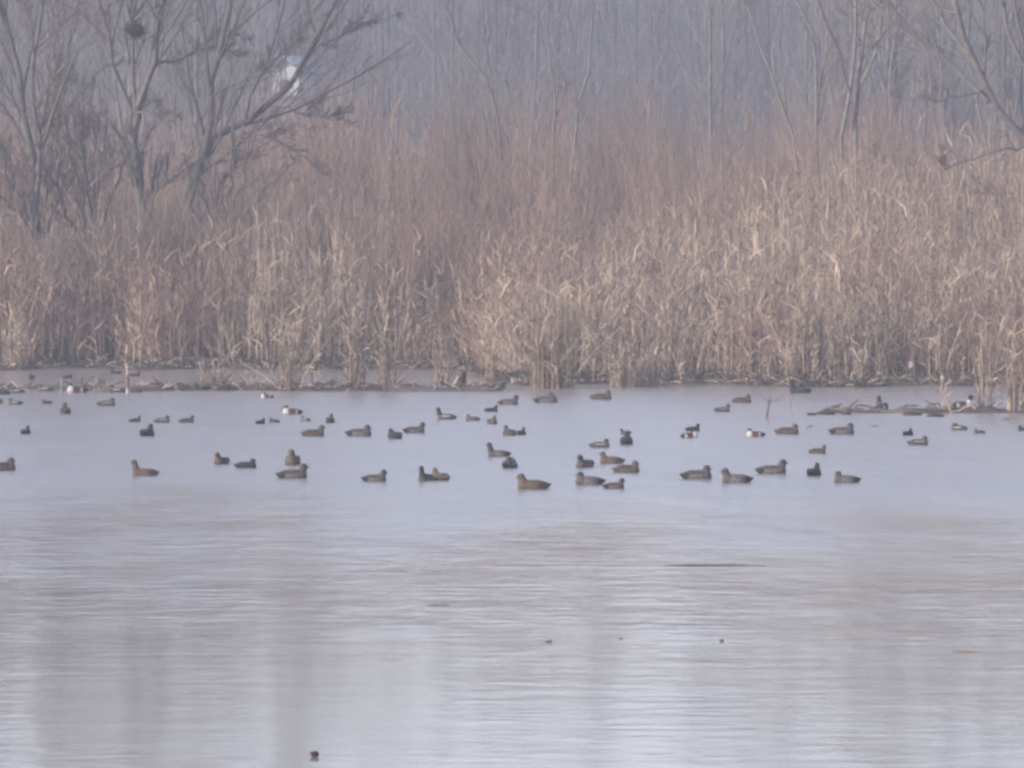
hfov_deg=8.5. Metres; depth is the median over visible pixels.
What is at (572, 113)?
hazy tree
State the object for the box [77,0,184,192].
hazy tree
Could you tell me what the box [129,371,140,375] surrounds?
black duck
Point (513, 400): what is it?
grey duck
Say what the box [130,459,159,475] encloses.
brown duck
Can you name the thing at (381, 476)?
grey duck
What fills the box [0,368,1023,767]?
lake water
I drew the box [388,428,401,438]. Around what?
dark duck
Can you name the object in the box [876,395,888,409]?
grey duck
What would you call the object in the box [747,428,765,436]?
shoveler
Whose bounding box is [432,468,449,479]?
brown duck
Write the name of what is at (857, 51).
hazy tree
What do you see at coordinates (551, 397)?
grey duck
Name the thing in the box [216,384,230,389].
dark duck
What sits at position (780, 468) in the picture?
grey duck
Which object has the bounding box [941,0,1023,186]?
hazy tree
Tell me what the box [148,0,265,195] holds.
hazy tree
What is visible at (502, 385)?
black duck
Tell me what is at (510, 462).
duck
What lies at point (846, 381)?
reed litter
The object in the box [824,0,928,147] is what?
hazy tree
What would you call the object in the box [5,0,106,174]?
hazy tree
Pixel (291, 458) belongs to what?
brown duck
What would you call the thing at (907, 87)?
hazy tree
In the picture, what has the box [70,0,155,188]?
hazy tree
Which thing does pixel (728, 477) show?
grey duck
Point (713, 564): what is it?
floating stick
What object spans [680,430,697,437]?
shoveler
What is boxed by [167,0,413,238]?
bare willow
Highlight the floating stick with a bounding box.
[664,564,765,565]
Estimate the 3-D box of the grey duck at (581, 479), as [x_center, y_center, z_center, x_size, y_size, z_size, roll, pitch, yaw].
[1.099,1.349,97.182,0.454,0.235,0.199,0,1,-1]
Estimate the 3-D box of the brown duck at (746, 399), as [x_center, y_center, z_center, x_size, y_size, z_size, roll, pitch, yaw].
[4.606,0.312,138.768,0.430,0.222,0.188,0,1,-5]
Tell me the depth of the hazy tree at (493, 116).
371.92 m
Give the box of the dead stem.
[119,315,135,392]
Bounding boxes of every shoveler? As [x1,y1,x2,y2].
[67,383,88,391]
[261,392,273,397]
[283,405,303,413]
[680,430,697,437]
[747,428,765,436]
[951,394,975,406]
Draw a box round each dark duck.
[0,390,10,393]
[110,369,121,373]
[139,423,154,435]
[193,383,210,389]
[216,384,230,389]
[233,458,256,467]
[255,418,264,423]
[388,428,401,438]
[484,405,498,411]
[620,431,632,444]
[685,423,700,430]
[806,463,820,475]
[902,428,912,434]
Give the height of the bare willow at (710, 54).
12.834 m
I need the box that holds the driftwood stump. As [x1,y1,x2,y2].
[452,369,489,386]
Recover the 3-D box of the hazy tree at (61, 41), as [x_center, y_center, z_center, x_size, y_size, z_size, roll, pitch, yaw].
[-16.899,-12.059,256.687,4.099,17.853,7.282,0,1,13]
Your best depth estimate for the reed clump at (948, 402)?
131.57 m
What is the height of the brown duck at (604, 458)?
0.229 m
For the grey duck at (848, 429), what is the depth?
119.16 m
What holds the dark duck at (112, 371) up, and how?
on the lake water
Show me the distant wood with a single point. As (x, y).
(437, 28)
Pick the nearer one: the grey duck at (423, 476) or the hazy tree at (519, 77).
the grey duck at (423, 476)
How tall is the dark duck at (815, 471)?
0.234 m
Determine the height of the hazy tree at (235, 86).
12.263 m
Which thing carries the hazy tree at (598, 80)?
on the ground
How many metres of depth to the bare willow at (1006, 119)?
171.97 m
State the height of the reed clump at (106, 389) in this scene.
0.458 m
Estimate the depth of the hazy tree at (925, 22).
257.53 m
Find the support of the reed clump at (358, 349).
on the ground
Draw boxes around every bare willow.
[0,0,130,238]
[15,0,256,238]
[28,76,152,242]
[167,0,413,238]
[183,102,300,241]
[439,0,574,202]
[491,0,607,204]
[554,0,643,197]
[635,0,801,204]
[725,0,821,199]
[796,0,859,194]
[799,0,940,200]
[844,0,1023,200]
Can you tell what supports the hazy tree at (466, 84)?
on the ground
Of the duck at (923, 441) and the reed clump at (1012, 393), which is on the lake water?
the duck at (923, 441)
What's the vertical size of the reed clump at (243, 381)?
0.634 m
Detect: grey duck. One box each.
[275,463,309,477]
[345,424,371,435]
[360,469,387,480]
[402,422,424,432]
[418,466,432,480]
[485,442,510,455]
[497,395,519,404]
[533,392,556,402]
[574,472,605,484]
[576,454,593,466]
[602,478,624,487]
[679,465,712,478]
[719,468,753,482]
[755,459,788,473]
[828,423,854,433]
[833,471,861,482]
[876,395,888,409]
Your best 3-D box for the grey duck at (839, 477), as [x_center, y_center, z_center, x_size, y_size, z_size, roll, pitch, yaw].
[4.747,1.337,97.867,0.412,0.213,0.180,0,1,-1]
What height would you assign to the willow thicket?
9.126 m
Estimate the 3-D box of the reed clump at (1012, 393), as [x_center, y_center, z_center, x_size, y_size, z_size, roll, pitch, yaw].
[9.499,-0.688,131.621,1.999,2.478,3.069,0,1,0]
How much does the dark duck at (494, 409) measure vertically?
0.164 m
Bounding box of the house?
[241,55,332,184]
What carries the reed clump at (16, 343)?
on the ground
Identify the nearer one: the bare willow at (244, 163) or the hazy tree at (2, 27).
the bare willow at (244, 163)
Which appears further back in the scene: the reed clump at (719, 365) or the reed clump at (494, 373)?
the reed clump at (719, 365)
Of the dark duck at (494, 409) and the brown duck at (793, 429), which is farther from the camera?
the dark duck at (494, 409)
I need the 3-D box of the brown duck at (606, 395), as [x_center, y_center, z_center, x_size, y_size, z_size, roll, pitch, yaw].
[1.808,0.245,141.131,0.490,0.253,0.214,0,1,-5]
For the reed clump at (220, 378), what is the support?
on the ground
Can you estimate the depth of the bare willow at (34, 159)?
177.77 m
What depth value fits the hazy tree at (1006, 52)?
369.52 m
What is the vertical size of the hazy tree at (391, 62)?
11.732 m
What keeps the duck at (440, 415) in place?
on the lake water
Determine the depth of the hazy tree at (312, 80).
329.52 m
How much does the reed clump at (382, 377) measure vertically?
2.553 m
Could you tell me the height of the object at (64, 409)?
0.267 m
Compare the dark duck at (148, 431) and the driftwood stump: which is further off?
the driftwood stump
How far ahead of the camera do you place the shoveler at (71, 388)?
146.54 m
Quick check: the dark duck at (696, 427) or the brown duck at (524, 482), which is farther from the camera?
the dark duck at (696, 427)
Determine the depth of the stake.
146.33 m
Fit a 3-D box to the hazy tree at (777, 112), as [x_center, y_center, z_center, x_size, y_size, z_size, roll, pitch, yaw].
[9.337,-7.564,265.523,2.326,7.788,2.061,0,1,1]
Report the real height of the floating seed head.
0.040 m
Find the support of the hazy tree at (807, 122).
on the ground
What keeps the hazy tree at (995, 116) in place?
on the ground
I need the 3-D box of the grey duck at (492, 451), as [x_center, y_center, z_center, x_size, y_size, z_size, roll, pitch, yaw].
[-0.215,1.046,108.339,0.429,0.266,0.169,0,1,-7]
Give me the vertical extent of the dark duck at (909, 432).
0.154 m
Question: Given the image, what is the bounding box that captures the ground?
[0,0,1023,412]
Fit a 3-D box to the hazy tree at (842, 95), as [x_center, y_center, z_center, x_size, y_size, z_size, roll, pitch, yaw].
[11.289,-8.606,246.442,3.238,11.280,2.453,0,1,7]
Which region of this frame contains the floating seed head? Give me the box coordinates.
[310,751,318,756]
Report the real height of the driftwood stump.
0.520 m
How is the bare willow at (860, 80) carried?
on the ground
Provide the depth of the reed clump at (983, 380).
132.05 m
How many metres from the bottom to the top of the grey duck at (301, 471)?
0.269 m
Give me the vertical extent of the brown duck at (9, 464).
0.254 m
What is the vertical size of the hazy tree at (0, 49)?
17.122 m
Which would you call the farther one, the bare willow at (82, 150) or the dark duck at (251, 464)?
the bare willow at (82, 150)
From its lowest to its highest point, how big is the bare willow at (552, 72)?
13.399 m
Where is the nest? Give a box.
[119,17,148,40]
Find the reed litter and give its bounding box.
[0,345,1023,412]
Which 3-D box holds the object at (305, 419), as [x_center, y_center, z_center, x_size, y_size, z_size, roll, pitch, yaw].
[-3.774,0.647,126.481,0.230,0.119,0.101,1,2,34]
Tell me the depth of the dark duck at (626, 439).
113.83 m
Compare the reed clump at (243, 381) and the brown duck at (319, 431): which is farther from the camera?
the reed clump at (243, 381)
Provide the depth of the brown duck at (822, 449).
109.72 m
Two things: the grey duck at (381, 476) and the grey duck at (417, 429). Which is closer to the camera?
the grey duck at (381, 476)
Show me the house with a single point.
(295, 61)
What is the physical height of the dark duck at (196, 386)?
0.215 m
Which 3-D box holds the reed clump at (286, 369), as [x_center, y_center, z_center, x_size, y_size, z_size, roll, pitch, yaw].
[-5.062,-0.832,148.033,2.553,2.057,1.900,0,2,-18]
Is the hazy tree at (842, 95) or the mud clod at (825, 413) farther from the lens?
the hazy tree at (842, 95)
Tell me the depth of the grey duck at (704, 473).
99.19 m
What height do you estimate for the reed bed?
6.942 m
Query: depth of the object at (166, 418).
125.68 m
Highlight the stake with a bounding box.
[60,379,62,392]
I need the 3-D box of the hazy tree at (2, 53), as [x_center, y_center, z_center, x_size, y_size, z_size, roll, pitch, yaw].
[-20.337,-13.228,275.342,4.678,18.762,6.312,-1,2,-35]
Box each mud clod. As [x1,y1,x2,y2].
[816,411,834,414]
[840,411,850,414]
[902,412,921,414]
[926,413,943,416]
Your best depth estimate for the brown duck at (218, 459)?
104.93 m
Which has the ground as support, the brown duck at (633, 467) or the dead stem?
the dead stem
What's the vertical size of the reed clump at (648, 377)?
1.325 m
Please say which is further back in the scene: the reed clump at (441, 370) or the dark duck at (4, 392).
the reed clump at (441, 370)
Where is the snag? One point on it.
(767, 411)
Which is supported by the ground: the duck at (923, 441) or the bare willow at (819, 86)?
the bare willow at (819, 86)
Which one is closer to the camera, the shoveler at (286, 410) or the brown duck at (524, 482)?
the brown duck at (524, 482)
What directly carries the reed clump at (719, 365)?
on the ground
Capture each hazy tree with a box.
[0,0,11,65]
[0,0,12,88]
[0,0,48,155]
[0,0,85,156]
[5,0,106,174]
[10,0,104,182]
[57,0,187,179]
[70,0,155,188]
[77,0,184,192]
[114,0,222,196]
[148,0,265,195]
[201,24,254,175]
[223,0,287,177]
[267,6,377,184]
[289,65,340,161]
[356,12,433,209]
[424,30,490,181]
[476,84,515,177]
[495,38,545,173]
[510,106,570,180]
[550,23,632,184]
[555,66,599,206]
[668,2,773,187]
[725,88,784,186]
[735,18,812,182]
[781,86,853,171]
[786,0,867,165]
[799,0,885,181]
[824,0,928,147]
[857,0,953,173]
[893,0,1020,188]
[900,0,1017,172]
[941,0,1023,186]
[956,0,1023,174]
[977,0,1023,165]
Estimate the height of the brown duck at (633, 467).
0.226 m
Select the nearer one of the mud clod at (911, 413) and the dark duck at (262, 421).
the dark duck at (262, 421)
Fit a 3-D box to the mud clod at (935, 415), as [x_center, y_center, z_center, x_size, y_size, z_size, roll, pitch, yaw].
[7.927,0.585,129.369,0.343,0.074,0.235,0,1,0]
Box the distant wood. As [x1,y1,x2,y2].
[0,0,1023,232]
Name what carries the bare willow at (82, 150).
on the ground
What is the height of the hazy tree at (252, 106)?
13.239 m
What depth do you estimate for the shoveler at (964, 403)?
135.54 m
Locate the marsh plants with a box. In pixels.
[0,352,1017,384]
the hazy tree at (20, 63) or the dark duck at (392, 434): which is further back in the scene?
the hazy tree at (20, 63)
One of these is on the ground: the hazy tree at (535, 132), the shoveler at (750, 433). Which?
the hazy tree at (535, 132)
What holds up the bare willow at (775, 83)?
on the ground
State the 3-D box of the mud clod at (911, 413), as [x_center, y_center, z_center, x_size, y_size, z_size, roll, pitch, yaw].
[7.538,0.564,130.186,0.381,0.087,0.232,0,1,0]
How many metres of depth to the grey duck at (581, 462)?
103.61 m
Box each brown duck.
[0,457,16,470]
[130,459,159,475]
[214,452,229,463]
[285,449,300,464]
[300,425,325,435]
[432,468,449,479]
[466,414,480,420]
[515,473,551,488]
[589,390,611,398]
[598,451,625,463]
[611,460,640,471]
[731,394,751,402]
[773,423,799,433]
[808,445,825,452]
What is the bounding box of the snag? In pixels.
[751,389,793,419]
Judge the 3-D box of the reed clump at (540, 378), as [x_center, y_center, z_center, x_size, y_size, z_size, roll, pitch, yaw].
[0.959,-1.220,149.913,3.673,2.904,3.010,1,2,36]
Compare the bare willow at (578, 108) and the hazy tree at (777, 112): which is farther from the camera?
the hazy tree at (777, 112)
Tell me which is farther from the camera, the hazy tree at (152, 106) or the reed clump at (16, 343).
the hazy tree at (152, 106)
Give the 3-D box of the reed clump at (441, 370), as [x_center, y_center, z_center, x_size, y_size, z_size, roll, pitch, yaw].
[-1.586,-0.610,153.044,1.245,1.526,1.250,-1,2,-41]
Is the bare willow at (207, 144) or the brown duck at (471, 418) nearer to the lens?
the brown duck at (471, 418)
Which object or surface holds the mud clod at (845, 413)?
on the lake water
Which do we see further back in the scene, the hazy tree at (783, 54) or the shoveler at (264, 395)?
the hazy tree at (783, 54)
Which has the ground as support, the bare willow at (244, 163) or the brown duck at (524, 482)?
the bare willow at (244, 163)
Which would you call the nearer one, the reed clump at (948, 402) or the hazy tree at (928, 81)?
the reed clump at (948, 402)
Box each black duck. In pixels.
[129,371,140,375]
[491,382,505,388]
[787,380,811,392]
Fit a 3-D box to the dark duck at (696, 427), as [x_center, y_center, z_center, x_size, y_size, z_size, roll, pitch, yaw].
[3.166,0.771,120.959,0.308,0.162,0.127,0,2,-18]
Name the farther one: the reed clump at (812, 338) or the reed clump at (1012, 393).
the reed clump at (812, 338)
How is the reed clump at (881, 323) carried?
on the ground
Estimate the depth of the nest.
182.23 m
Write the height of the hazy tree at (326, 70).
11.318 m
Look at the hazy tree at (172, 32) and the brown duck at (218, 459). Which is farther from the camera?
the hazy tree at (172, 32)
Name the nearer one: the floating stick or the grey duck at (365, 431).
the floating stick
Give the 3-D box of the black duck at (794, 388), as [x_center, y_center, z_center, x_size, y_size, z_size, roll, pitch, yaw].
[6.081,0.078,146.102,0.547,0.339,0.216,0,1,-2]
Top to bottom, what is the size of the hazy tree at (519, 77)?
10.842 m
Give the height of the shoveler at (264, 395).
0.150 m
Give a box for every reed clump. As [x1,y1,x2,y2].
[0,308,39,369]
[88,378,110,392]
[191,353,251,385]
[216,297,337,390]
[229,369,261,385]
[305,286,383,388]
[310,279,414,387]
[418,323,465,384]
[476,335,502,383]
[504,270,644,388]
[588,334,679,386]
[703,347,769,373]
[717,271,863,378]
[861,292,933,371]
[925,372,952,411]
[955,286,1023,411]
[960,308,1013,406]
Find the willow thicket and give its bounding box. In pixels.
[0,50,1023,357]
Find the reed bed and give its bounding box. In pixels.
[0,107,1023,384]

